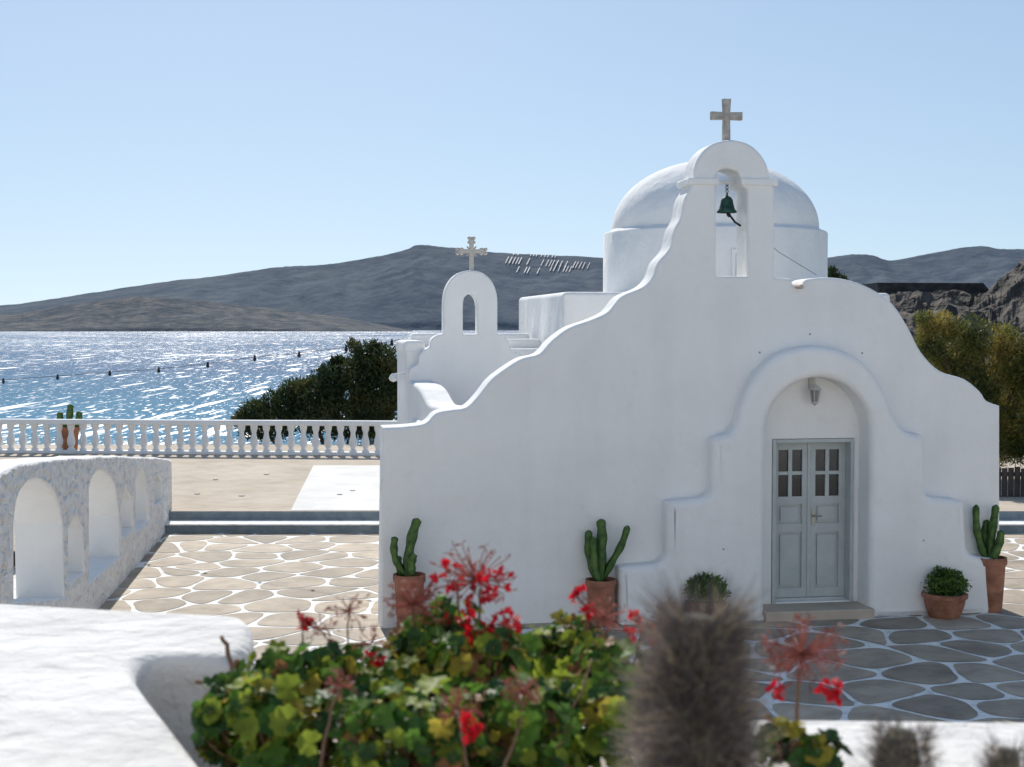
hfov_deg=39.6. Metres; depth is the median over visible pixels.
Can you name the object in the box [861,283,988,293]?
dark roof shelter
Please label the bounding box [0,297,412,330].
headland hill
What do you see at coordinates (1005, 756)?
woolly cactus
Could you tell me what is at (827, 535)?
door leaf right
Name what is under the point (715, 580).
potted succulent
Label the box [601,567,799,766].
woolly cactus
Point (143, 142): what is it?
sky
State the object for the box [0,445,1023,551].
terrace ground
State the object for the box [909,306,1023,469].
tamarisk tree
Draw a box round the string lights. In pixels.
[2,338,402,383]
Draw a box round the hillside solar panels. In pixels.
[505,253,589,272]
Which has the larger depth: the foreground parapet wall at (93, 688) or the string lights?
the string lights
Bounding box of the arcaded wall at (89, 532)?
[0,456,171,609]
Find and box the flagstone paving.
[98,533,1023,766]
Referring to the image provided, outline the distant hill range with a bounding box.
[0,245,1023,329]
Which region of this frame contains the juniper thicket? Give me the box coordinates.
[229,336,396,444]
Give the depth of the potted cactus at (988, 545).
18.17 m
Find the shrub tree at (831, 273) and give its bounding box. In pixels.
[827,264,848,279]
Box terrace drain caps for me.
[195,474,354,495]
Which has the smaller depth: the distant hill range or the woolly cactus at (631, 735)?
the woolly cactus at (631, 735)
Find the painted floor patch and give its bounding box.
[291,465,379,509]
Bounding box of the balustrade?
[0,419,396,455]
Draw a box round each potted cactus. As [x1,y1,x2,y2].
[56,404,82,449]
[390,518,425,633]
[584,519,629,625]
[972,504,1007,612]
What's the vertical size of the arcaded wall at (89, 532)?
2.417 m
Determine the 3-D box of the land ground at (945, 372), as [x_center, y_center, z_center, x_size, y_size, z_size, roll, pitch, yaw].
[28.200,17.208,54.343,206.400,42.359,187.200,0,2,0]
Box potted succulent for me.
[683,571,730,613]
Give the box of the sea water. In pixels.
[0,330,518,444]
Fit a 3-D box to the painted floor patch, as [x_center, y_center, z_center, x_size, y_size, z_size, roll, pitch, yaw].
[-1.381,2.131,29.963,6.763,0.001,8.327,0,2,0]
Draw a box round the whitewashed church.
[378,99,998,627]
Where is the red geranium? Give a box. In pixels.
[190,540,853,766]
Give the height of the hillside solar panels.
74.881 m
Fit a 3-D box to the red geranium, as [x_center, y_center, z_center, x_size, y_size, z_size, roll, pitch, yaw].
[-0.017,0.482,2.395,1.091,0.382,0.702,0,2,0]
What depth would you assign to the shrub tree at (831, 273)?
39.82 m
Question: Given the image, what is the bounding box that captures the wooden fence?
[999,467,1023,496]
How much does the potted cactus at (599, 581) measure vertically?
1.302 m
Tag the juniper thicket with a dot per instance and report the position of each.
(368, 370)
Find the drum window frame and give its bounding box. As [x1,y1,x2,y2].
[731,249,735,275]
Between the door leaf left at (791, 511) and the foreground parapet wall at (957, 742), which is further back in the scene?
the door leaf left at (791, 511)
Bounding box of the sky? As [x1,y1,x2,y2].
[0,0,1023,304]
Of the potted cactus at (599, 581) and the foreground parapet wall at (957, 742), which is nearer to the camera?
the foreground parapet wall at (957, 742)
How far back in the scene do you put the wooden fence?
27.85 m
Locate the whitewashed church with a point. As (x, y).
(722, 375)
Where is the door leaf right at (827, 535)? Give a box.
[810,442,845,596]
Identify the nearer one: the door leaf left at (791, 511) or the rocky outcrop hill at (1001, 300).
the door leaf left at (791, 511)
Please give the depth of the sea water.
362.77 m
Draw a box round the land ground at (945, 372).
[13,370,1022,566]
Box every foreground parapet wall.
[0,604,253,766]
[732,720,1023,766]
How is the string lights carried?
attached to the whitewashed church
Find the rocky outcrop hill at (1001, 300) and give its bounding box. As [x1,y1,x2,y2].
[888,259,1023,368]
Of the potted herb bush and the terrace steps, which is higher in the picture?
the terrace steps
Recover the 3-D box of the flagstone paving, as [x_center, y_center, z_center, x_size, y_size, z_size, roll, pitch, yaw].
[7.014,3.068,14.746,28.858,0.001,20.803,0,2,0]
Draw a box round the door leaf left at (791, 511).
[775,443,807,597]
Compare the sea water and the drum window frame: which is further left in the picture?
the sea water
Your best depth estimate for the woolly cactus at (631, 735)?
1.72 m
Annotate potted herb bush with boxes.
[921,565,971,618]
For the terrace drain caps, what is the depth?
28.29 m
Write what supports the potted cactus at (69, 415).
on the terrace ground at (279, 487)
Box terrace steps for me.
[165,511,1023,532]
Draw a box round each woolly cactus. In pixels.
[599,648,662,766]
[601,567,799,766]
[850,706,946,766]
[960,722,1023,766]
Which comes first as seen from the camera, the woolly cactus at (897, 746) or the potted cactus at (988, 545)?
the woolly cactus at (897, 746)
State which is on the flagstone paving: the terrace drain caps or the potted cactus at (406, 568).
the potted cactus at (406, 568)
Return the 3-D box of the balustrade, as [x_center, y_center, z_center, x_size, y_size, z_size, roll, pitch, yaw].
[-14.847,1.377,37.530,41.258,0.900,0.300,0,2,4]

